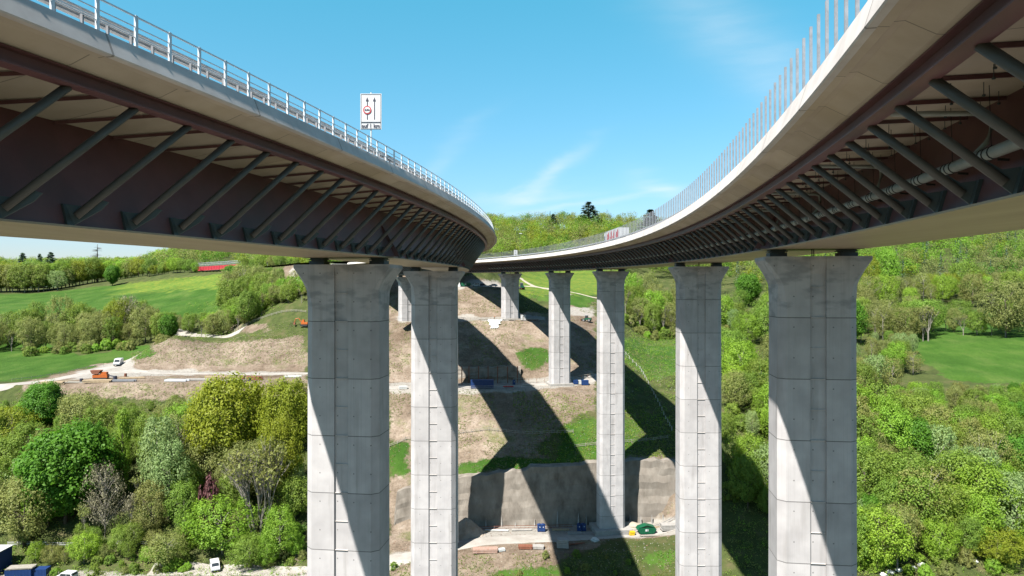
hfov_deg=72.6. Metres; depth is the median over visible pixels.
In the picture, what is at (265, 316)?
wooden fence
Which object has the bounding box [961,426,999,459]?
birch tree
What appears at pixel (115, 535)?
oak tree
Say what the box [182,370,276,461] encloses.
oak tree
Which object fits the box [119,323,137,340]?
broadleaf tree
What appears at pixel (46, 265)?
oak tree
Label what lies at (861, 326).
maple tree
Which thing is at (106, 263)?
broadleaf tree
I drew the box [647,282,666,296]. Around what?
birch tree
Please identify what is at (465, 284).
skip
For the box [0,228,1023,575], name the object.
ground
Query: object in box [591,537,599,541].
bulk bag
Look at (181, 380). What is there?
pipe bundle
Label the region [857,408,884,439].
birch tree
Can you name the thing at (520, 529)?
plank stack
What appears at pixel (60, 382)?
timber beams
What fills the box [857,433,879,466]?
oak tree
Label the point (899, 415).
oak tree
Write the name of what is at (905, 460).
oak tree
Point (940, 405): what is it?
broadleaf tree
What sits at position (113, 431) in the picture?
broadleaf tree
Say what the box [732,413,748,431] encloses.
shrub
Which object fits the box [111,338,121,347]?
shrub
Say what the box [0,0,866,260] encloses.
sky
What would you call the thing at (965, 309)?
oak tree
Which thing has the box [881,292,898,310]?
birch tree
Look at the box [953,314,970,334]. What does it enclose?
bare tree
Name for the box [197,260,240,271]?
noise barrier
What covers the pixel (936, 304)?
oak tree
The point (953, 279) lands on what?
broadleaf tree
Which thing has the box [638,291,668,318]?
oak tree
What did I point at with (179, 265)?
oak tree
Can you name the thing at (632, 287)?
oak tree
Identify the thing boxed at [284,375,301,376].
timber beams
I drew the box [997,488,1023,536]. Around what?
oak tree
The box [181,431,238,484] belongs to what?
oak tree
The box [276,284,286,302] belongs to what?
broadleaf tree
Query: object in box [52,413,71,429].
broadleaf tree
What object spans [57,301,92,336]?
oak tree
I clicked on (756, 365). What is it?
oak tree
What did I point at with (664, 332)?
shrub
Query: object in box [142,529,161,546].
birch tree
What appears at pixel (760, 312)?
broadleaf tree
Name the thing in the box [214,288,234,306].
broadleaf tree
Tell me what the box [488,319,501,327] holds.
tarpaulin
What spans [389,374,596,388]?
terrace road
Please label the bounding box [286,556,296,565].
shrub
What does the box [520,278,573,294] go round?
hill track
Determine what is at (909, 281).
birch tree
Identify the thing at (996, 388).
oak tree
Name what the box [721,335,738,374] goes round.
oak tree
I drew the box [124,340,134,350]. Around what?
shrub
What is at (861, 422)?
birch tree
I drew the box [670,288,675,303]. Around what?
oak tree
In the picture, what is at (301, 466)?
broadleaf tree
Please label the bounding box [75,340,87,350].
shrub
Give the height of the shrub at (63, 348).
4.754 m
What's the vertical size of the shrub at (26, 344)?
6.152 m
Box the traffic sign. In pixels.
[360,92,381,153]
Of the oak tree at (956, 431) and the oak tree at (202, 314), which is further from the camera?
the oak tree at (202, 314)
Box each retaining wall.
[394,485,410,525]
[458,457,674,526]
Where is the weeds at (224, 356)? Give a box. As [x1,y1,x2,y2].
[15,318,305,411]
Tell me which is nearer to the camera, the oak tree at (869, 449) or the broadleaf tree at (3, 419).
the oak tree at (869, 449)
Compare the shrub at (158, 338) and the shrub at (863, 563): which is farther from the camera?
the shrub at (158, 338)
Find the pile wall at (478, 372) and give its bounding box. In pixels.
[458,365,520,382]
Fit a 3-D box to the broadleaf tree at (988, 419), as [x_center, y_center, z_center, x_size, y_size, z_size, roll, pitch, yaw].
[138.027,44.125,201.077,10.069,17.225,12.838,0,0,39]
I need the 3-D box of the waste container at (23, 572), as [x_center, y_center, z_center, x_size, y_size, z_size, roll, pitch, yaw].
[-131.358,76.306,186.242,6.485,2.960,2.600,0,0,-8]
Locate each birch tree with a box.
[0,263,20,292]
[0,311,19,332]
[0,455,54,517]
[1,330,16,347]
[24,263,49,292]
[26,300,47,331]
[34,321,55,345]
[47,270,68,290]
[55,320,69,340]
[58,258,73,287]
[60,548,68,564]
[72,521,90,543]
[85,526,103,547]
[102,316,126,341]
[105,402,130,424]
[119,540,136,560]
[130,411,164,454]
[135,413,179,502]
[140,527,186,565]
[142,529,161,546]
[148,435,190,518]
[158,545,174,566]
[159,409,196,453]
[173,509,191,535]
[174,314,181,328]
[174,535,184,551]
[203,443,222,464]
[212,463,229,496]
[216,268,239,286]
[228,507,245,533]
[231,263,251,279]
[259,283,269,301]
[266,293,279,302]
[267,276,277,286]
[288,467,306,498]
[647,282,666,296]
[664,301,675,325]
[666,306,675,327]
[669,294,675,324]
[721,432,745,473]
[727,308,738,329]
[731,289,749,315]
[731,309,748,329]
[745,410,759,436]
[747,386,765,407]
[749,299,768,323]
[751,442,768,495]
[856,343,861,356]
[857,279,870,291]
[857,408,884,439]
[857,409,872,438]
[857,413,880,451]
[857,451,889,495]
[857,462,865,491]
[857,498,869,523]
[858,273,883,298]
[858,379,905,420]
[864,304,885,336]
[864,353,888,383]
[865,336,880,359]
[871,333,879,343]
[872,303,893,339]
[874,499,917,567]
[877,298,896,323]
[880,355,903,387]
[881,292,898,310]
[886,472,948,532]
[888,332,909,353]
[894,463,970,534]
[901,276,913,287]
[902,445,923,468]
[903,293,918,311]
[903,349,924,374]
[908,333,918,350]
[912,270,934,300]
[915,422,957,473]
[917,481,977,539]
[918,414,948,451]
[925,284,937,300]
[945,445,969,484]
[956,394,976,413]
[957,443,1003,492]
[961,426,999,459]
[975,475,1023,543]
[976,427,1015,473]
[983,411,1023,452]
[994,299,1015,327]
[994,304,1014,337]
[997,447,1023,476]
[1001,469,1023,510]
[1007,418,1021,435]
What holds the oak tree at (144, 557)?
on the ground at (984, 358)
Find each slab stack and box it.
[556,537,568,548]
[567,531,581,534]
[659,522,674,530]
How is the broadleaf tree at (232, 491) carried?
on the ground at (984, 358)
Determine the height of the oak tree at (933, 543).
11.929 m
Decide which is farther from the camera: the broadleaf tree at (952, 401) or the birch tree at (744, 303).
the birch tree at (744, 303)
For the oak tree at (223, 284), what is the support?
on the ground at (984, 358)
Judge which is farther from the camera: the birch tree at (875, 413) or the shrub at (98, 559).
the birch tree at (875, 413)
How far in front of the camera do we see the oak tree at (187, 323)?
354.19 m
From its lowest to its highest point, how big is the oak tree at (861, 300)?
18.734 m
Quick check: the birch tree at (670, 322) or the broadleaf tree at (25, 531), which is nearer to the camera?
the broadleaf tree at (25, 531)
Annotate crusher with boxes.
[90,370,112,378]
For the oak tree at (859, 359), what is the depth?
253.31 m
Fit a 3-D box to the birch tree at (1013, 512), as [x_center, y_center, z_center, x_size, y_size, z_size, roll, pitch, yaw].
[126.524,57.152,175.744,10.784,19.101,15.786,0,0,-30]
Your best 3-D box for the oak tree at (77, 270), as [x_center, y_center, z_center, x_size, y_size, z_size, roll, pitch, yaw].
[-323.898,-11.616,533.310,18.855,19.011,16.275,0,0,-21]
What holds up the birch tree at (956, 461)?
on the ground at (984, 358)
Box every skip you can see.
[461,282,470,285]
[636,523,656,533]
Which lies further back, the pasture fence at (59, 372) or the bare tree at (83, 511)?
the pasture fence at (59, 372)
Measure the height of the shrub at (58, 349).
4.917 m
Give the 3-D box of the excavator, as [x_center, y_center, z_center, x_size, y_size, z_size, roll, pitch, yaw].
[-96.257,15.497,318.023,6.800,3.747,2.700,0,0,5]
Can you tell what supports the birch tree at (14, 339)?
on the ground at (984, 358)
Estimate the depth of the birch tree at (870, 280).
387.54 m
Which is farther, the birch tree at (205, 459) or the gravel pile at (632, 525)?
the birch tree at (205, 459)
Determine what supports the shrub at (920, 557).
on the ground at (984, 358)
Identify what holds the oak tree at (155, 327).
on the ground at (984, 358)
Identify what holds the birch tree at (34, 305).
on the ground at (984, 358)
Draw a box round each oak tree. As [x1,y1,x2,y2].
[0,262,18,291]
[0,263,19,291]
[0,319,12,345]
[0,404,48,439]
[1,268,25,291]
[5,263,43,292]
[8,307,51,337]
[19,258,48,290]
[25,540,45,561]
[29,262,54,291]
[29,426,56,466]
[33,263,60,289]
[39,543,62,564]
[44,294,78,337]
[45,321,77,347]
[48,262,73,288]
[54,388,110,427]
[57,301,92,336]
[58,265,81,286]
[65,259,95,284]
[65,530,103,562]
[73,310,105,340]
[73,316,103,343]
[73,403,131,435]
[74,261,101,283]
[82,257,103,282]
[87,311,120,341]
[89,261,104,281]
[96,543,115,559]
[100,297,136,342]
[107,404,147,443]
[107,524,133,552]
[109,437,125,468]
[121,261,139,277]
[123,521,146,546]
[126,437,141,462]
[127,298,151,328]
[128,258,146,276]
[128,305,158,341]
[135,305,153,328]
[139,548,154,562]
[141,258,156,276]
[147,265,159,273]
[149,311,179,336]
[152,404,167,416]
[157,265,165,273]
[159,393,188,426]
[160,262,167,273]
[162,477,199,524]
[166,257,177,272]
[170,257,183,270]
[171,448,200,481]
[174,260,185,272]
[177,259,191,271]
[177,493,262,554]
[181,313,195,332]
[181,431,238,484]
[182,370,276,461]
[183,259,197,269]
[196,312,207,321]
[212,309,235,334]
[214,278,245,309]
[222,281,250,304]
[224,304,241,327]
[224,531,266,567]
[230,296,239,321]
[240,535,256,556]
[244,265,266,287]
[247,294,265,319]
[249,271,275,291]
[252,375,307,446]
[254,255,263,265]
[256,411,305,504]
[257,533,280,565]
[259,502,299,556]
[265,269,284,281]
[267,255,277,265]
[272,256,287,264]
[274,277,285,290]
[275,268,284,278]
[278,283,297,302]
[284,275,294,291]
[287,533,304,554]
[290,276,304,289]
[292,258,299,262]
[299,281,306,291]
[624,272,642,298]
[624,284,645,312]
[627,296,650,325]
[629,289,666,323]
[631,271,661,292]
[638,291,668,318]
[643,302,664,331]
[653,290,674,325]
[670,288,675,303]
[721,326,747,358]
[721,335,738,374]
[721,338,759,381]
[721,363,748,392]
[725,302,748,317]
[731,312,761,341]
[733,369,763,406]
[737,340,756,361]
[743,357,768,392]
[753,311,768,332]
[756,292,768,307]
[757,334,768,361]
[758,404,768,434]
[856,296,873,324]
[856,355,866,363]
[857,281,868,297]
[857,390,878,437]
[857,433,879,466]
[857,439,886,487]
[857,502,916,566]
[857,511,873,561]
[858,423,892,454]
[860,253,881,283]
[863,405,917,452]
[869,299,881,315]
[870,365,879,385]
[871,273,901,300]
[872,438,902,472]
[873,447,936,503]
[876,338,894,356]
[876,349,903,372]
[879,311,906,333]
[881,341,906,367]
[881,500,926,549]
[883,330,894,343]
[887,274,905,301]
[887,305,920,339]
[891,392,919,414]
[893,299,922,324]
[893,339,911,359]
[895,455,926,486]
[896,387,915,395]
[897,393,943,424]
[899,298,946,331]
[903,330,914,341]
[906,381,931,394]
[907,395,933,416]
[916,273,940,298]
[917,517,963,561]
[925,299,949,330]
[925,381,943,392]
[929,273,957,301]
[937,421,972,452]
[938,272,960,285]
[946,298,973,321]
[947,408,984,444]
[952,509,984,552]
[957,271,987,306]
[963,311,988,334]
[965,522,1023,564]
[973,276,1023,337]
[974,399,1000,416]
[978,392,1008,413]
[985,384,1004,401]
[988,271,1011,289]
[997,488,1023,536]
[998,279,1012,296]
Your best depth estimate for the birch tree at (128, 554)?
193.31 m
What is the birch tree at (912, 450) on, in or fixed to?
on the ground at (984, 358)
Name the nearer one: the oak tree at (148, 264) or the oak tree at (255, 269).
the oak tree at (255, 269)
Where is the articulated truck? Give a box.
[604,227,628,241]
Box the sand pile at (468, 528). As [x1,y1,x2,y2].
[458,517,485,540]
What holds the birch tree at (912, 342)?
on the ground at (984, 358)
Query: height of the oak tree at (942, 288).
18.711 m
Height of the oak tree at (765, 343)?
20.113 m
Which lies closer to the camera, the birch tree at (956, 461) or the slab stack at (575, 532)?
the birch tree at (956, 461)
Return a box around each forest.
[0,248,337,265]
[481,209,742,274]
[700,229,1023,286]
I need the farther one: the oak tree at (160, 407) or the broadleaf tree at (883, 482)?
the oak tree at (160, 407)
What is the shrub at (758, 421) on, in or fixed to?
on the ground at (984, 358)
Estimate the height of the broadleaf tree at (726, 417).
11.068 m
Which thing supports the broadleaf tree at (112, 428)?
on the ground at (984, 358)
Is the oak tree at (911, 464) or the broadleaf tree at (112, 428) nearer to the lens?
the oak tree at (911, 464)
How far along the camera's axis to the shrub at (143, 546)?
195.86 m
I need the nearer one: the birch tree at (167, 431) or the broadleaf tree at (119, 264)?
the birch tree at (167, 431)
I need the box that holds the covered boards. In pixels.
[485,529,508,530]
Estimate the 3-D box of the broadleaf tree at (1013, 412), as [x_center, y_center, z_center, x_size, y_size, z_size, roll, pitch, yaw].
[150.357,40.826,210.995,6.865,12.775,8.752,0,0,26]
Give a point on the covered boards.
(497, 529)
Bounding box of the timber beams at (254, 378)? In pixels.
[246,376,262,379]
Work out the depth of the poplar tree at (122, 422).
213.70 m
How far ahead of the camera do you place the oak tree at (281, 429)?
209.19 m
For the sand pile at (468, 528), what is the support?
on the ground at (984, 358)
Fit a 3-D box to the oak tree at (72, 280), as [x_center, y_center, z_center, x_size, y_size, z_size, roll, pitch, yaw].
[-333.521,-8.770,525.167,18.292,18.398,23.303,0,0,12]
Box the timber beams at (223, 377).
[205,376,227,378]
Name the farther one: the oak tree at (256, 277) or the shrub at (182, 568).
the oak tree at (256, 277)
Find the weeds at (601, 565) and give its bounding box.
[389,287,675,575]
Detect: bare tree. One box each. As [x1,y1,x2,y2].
[5,329,15,351]
[74,502,89,529]
[96,306,115,319]
[120,492,139,529]
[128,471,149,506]
[138,303,159,339]
[197,319,204,336]
[234,314,242,324]
[259,291,266,315]
[297,288,305,302]
[624,290,631,312]
[631,306,645,323]
[657,305,670,326]
[915,304,940,340]
[918,321,927,335]
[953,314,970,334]
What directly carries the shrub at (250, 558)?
on the ground at (984, 358)
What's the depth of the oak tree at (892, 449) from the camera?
197.83 m
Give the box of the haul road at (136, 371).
[102,369,307,374]
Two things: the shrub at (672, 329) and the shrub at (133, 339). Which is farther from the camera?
the shrub at (672, 329)
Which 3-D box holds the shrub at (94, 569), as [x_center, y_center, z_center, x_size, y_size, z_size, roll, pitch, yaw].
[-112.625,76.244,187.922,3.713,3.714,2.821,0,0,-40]
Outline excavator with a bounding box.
[293,318,307,325]
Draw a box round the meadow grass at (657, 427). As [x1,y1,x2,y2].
[513,391,675,466]
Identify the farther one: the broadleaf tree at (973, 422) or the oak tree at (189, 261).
the oak tree at (189, 261)
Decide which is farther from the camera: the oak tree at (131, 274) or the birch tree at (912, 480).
the oak tree at (131, 274)
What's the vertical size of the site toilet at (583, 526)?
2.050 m
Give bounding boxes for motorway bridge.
[0,0,496,275]
[465,0,1023,272]
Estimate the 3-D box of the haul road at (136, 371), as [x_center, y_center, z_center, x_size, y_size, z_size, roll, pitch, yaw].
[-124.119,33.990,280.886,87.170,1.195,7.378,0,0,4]
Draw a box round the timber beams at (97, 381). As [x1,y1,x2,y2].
[82,379,112,382]
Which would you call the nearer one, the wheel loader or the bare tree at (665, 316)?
the wheel loader
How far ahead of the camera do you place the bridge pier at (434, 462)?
120.14 m
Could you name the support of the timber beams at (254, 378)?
on the ground at (984, 358)
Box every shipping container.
[32,566,50,575]
[471,379,493,387]
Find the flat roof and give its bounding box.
[0,545,12,551]
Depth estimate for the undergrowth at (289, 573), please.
190.74 m
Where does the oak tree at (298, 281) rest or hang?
on the ground at (984, 358)
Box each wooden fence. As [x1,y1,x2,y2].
[7,541,151,545]
[234,310,305,330]
[389,427,572,446]
[575,436,665,445]
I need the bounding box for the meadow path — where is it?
[526,286,624,315]
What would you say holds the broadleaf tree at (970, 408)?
on the ground at (984, 358)
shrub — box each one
[21,342,37,353]
[23,346,39,356]
[39,346,49,352]
[49,567,62,575]
[50,344,62,353]
[54,545,64,555]
[59,346,69,354]
[65,342,76,351]
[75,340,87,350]
[79,343,91,353]
[87,339,95,349]
[87,564,101,575]
[90,554,104,565]
[91,343,100,351]
[100,338,114,349]
[103,553,115,564]
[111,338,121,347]
[116,342,123,350]
[118,560,125,567]
[119,566,129,574]
[122,340,133,350]
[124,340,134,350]
[128,337,138,345]
[128,562,139,575]
[130,553,136,560]
[135,338,143,345]
[138,545,149,554]
[152,333,164,343]
[152,564,161,573]
[159,335,170,342]
[163,555,183,571]
[177,565,186,572]
[178,550,190,561]
[184,561,192,570]
[185,539,195,549]
[197,472,221,533]
[242,550,258,566]
[260,559,273,569]
[276,546,293,558]
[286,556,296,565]
[293,522,304,536]
[298,549,306,559]
[301,541,306,550]
[390,562,397,570]
[541,550,548,558]
[564,567,570,573]
[572,549,580,557]
[624,313,629,323]
[626,314,636,325]
[633,326,640,332]
[639,325,649,334]
[644,331,650,337]
[650,332,658,340]
[658,328,672,339]
[667,326,675,337]
[722,480,740,502]
[724,401,740,416]
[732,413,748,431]
[749,414,763,432]
[759,423,768,437]
[857,555,868,570]
[864,554,885,572]
[879,549,896,567]
[902,563,914,575]
[911,552,925,562]
[917,563,934,575]
[927,548,948,566]
[936,559,957,575]
[956,544,976,568]
[983,554,1003,575]
[990,542,1007,552]
[994,551,1018,574]
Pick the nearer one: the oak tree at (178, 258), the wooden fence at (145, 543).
the wooden fence at (145, 543)
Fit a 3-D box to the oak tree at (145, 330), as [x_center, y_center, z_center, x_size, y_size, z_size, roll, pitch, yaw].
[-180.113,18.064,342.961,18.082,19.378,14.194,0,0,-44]
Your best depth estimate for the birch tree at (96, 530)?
195.72 m
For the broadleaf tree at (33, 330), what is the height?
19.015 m
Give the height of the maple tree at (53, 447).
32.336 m
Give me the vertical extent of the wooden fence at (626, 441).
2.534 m
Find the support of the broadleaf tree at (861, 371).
on the ground at (984, 358)
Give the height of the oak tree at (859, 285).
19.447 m
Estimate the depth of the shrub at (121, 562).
191.84 m
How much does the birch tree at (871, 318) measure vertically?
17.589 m
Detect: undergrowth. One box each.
[0,382,1023,575]
[185,272,876,423]
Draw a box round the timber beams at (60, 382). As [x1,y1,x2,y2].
[38,381,67,384]
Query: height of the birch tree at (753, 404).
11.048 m
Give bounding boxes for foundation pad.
[546,382,573,386]
[589,522,632,535]
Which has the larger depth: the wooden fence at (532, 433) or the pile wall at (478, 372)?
the pile wall at (478, 372)
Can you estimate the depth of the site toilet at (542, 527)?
202.13 m
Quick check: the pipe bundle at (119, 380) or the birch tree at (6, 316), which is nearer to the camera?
the pipe bundle at (119, 380)
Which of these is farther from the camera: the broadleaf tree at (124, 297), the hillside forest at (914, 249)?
the hillside forest at (914, 249)
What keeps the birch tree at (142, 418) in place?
on the ground at (984, 358)
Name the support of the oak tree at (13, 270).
on the ground at (984, 358)
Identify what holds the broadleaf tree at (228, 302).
on the ground at (984, 358)
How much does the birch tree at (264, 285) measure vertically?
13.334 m
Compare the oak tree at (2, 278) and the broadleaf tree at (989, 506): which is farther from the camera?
the oak tree at (2, 278)
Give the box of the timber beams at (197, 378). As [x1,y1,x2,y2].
[186,378,210,380]
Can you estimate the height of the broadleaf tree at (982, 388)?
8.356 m
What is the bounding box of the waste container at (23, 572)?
[4,567,34,575]
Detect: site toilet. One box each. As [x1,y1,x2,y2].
[537,523,540,531]
[541,523,544,531]
[577,523,580,530]
[581,523,585,530]
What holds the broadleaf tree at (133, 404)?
on the ground at (984, 358)
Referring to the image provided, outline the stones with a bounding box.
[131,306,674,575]
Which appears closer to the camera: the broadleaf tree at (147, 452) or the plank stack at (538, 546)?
the plank stack at (538, 546)
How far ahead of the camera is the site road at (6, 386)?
274.40 m
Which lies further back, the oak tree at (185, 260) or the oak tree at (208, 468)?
the oak tree at (185, 260)
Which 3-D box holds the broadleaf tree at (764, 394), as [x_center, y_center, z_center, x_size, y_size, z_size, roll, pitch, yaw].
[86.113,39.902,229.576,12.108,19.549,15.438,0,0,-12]
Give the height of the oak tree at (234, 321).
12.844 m
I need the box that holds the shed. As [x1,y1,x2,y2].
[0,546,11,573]
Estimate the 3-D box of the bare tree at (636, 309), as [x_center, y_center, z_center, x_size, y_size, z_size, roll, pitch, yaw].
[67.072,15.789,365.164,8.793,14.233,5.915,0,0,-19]
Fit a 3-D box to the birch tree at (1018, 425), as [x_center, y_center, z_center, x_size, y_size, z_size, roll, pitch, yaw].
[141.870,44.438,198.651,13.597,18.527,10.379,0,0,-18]
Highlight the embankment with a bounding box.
[201,261,349,271]
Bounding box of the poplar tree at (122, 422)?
[114,406,132,499]
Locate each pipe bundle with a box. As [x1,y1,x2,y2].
[110,379,136,381]
[164,379,189,381]
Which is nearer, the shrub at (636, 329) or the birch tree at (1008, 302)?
the birch tree at (1008, 302)
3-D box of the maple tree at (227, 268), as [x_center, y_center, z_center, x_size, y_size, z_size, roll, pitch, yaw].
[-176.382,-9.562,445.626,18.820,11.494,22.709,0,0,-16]
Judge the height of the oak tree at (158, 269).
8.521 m
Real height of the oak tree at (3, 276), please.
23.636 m
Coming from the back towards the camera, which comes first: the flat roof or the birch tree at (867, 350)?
the birch tree at (867, 350)
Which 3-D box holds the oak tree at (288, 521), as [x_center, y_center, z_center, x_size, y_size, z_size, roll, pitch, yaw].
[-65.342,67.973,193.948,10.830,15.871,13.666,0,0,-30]
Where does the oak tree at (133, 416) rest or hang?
on the ground at (984, 358)
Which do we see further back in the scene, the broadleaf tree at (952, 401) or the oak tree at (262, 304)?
the oak tree at (262, 304)
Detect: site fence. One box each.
[462,385,520,388]
[478,317,544,320]
[484,524,572,528]
[513,373,593,382]
[568,516,674,533]
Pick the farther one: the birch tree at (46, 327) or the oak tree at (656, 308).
the oak tree at (656, 308)
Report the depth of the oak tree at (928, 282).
416.41 m
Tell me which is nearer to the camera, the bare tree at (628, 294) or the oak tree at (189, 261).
the bare tree at (628, 294)
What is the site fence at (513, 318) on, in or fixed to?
on the ground at (984, 358)
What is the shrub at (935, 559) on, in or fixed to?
on the ground at (984, 358)
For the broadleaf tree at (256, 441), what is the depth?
220.15 m
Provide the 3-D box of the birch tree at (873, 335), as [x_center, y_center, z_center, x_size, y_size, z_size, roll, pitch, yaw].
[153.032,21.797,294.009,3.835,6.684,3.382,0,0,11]
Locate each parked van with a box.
[57,570,77,575]
[113,358,123,365]
[210,558,219,571]
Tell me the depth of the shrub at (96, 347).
329.80 m
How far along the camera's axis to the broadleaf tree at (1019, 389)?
224.09 m
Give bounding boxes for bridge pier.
[293,258,402,575]
[396,275,410,320]
[403,267,464,575]
[457,288,457,372]
[498,272,521,318]
[545,271,573,383]
[592,269,628,528]
[668,263,728,575]
[755,249,872,575]
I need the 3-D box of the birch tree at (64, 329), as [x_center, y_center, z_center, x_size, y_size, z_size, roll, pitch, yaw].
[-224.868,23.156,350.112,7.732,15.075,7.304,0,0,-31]
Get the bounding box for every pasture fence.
[16,364,101,378]
[625,352,671,427]
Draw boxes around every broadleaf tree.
[0,416,14,436]
[0,432,26,472]
[0,455,15,510]
[0,475,26,528]
[0,476,55,547]
[1,400,9,407]
[6,419,47,459]
[14,316,49,347]
[20,464,64,526]
[24,424,46,449]
[51,261,74,287]
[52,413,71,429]
[80,458,126,536]
[94,408,115,425]
[95,468,126,504]
[101,259,115,270]
[103,424,115,437]
[110,428,132,459]
[116,260,131,278]
[116,293,141,332]
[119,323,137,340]
[125,402,137,413]
[129,478,171,536]
[134,431,175,473]
[145,401,153,410]
[159,401,198,445]
[170,457,205,503]
[190,263,198,271]
[201,312,221,335]
[211,433,294,537]
[211,473,248,516]
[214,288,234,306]
[220,440,258,499]
[223,297,237,309]
[228,405,251,434]
[230,263,249,276]
[234,288,264,324]
[236,257,248,264]
[238,273,254,287]
[245,438,263,463]
[247,443,279,500]
[250,397,284,424]
[258,293,271,309]
[267,285,280,305]
[273,473,307,520]
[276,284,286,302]
[287,278,296,293]
[288,454,304,477]
[721,294,733,325]
[721,369,752,404]
[721,411,736,440]
[727,451,768,507]
[730,431,768,482]
[748,305,768,340]
[752,379,768,427]
[755,485,768,516]
[856,360,870,388]
[856,361,884,392]
[857,288,877,311]
[857,374,868,409]
[857,380,878,420]
[857,482,865,504]
[858,500,895,544]
[860,444,903,500]
[865,392,904,442]
[871,475,920,515]
[875,246,902,288]
[887,384,906,396]
[902,286,920,303]
[910,306,935,337]
[911,386,937,410]
[920,403,962,441]
[923,445,1002,506]
[927,398,949,422]
[929,388,947,402]
[938,276,958,296]
[939,480,980,529]
[945,259,983,290]
[945,308,962,330]
[945,384,965,410]
[948,380,968,400]
[950,403,984,432]
[952,417,985,453]
[954,458,1017,519]
[955,280,975,299]
[960,398,982,419]
[962,488,1006,545]
[964,387,988,409]
[971,385,989,401]
[971,408,1009,435]
[971,412,1011,455]
[980,275,994,297]
[984,484,1022,522]
[988,294,1023,331]
[994,460,1017,483]
[996,390,1023,408]
[998,402,1021,423]
[999,269,1022,288]
[1007,386,1023,402]
[1010,512,1023,543]
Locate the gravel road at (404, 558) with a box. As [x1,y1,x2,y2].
[147,520,674,575]
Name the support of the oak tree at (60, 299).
on the ground at (984, 358)
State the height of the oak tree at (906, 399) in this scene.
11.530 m
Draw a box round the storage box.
[581,380,588,384]
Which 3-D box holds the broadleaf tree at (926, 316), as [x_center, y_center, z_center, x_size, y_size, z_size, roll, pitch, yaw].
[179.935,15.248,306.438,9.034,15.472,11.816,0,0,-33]
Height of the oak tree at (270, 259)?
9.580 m
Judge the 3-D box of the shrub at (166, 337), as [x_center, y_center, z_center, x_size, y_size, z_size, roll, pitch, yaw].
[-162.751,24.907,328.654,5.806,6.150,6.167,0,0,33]
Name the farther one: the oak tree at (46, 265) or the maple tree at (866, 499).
the oak tree at (46, 265)
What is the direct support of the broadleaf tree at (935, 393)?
on the ground at (984, 358)
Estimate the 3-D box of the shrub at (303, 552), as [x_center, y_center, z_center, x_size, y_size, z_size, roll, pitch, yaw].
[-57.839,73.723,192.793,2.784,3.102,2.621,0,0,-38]
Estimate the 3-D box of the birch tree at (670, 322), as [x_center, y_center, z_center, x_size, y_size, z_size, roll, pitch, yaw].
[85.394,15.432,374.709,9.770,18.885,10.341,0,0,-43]
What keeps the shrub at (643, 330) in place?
on the ground at (984, 358)
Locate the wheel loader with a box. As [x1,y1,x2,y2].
[580,315,591,321]
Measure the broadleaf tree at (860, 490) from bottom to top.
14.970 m
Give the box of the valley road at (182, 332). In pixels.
[167,326,245,337]
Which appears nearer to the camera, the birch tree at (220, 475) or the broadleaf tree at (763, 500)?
the broadleaf tree at (763, 500)
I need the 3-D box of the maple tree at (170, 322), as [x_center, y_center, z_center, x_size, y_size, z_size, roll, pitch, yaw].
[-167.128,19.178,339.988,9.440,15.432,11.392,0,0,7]
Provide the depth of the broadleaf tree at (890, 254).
442.10 m
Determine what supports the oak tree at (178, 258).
on the ground at (984, 358)
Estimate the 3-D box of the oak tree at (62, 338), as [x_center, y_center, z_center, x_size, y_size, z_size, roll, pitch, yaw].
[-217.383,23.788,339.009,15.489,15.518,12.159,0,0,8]
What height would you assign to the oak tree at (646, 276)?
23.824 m
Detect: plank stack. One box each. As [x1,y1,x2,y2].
[5,564,36,569]
[512,529,531,530]
[532,544,543,549]
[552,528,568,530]
[640,534,662,536]
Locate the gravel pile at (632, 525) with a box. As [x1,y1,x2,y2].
[625,521,639,528]
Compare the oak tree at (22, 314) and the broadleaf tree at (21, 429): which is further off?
the oak tree at (22, 314)
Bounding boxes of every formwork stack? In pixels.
[473,546,497,553]
[518,544,532,549]
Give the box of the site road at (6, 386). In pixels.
[0,355,137,390]
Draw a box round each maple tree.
[8,417,125,524]
[16,378,66,426]
[64,415,111,512]
[102,264,120,285]
[156,312,178,336]
[220,264,243,275]
[734,271,763,305]
[754,359,768,383]
[856,301,867,337]
[857,492,880,525]
[890,414,939,468]
[992,430,1023,475]
[1001,399,1023,420]
[1007,381,1019,392]
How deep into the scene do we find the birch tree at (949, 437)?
195.11 m
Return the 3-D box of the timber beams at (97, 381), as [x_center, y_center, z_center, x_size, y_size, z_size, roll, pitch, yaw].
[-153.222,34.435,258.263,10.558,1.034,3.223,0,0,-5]
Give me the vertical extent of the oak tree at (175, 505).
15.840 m
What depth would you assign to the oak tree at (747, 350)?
264.30 m
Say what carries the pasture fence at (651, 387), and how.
on the ground at (984, 358)
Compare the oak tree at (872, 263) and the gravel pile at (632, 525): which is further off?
the oak tree at (872, 263)
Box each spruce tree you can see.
[16,253,31,288]
[33,254,42,287]
[45,252,56,287]
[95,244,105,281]
[546,214,564,235]
[568,201,602,234]
[638,209,659,229]
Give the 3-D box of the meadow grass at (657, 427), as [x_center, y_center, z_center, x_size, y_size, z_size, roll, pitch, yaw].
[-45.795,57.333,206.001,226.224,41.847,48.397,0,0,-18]
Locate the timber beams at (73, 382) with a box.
[64,381,81,382]
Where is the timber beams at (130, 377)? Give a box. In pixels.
[119,377,144,378]
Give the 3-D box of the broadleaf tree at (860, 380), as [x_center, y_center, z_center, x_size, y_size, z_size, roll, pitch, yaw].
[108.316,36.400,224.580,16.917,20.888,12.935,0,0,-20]
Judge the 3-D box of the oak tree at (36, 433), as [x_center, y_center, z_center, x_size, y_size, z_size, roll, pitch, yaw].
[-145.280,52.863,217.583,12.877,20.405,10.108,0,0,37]
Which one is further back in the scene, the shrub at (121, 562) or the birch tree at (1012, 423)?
the birch tree at (1012, 423)
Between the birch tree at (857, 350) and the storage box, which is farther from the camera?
the birch tree at (857, 350)

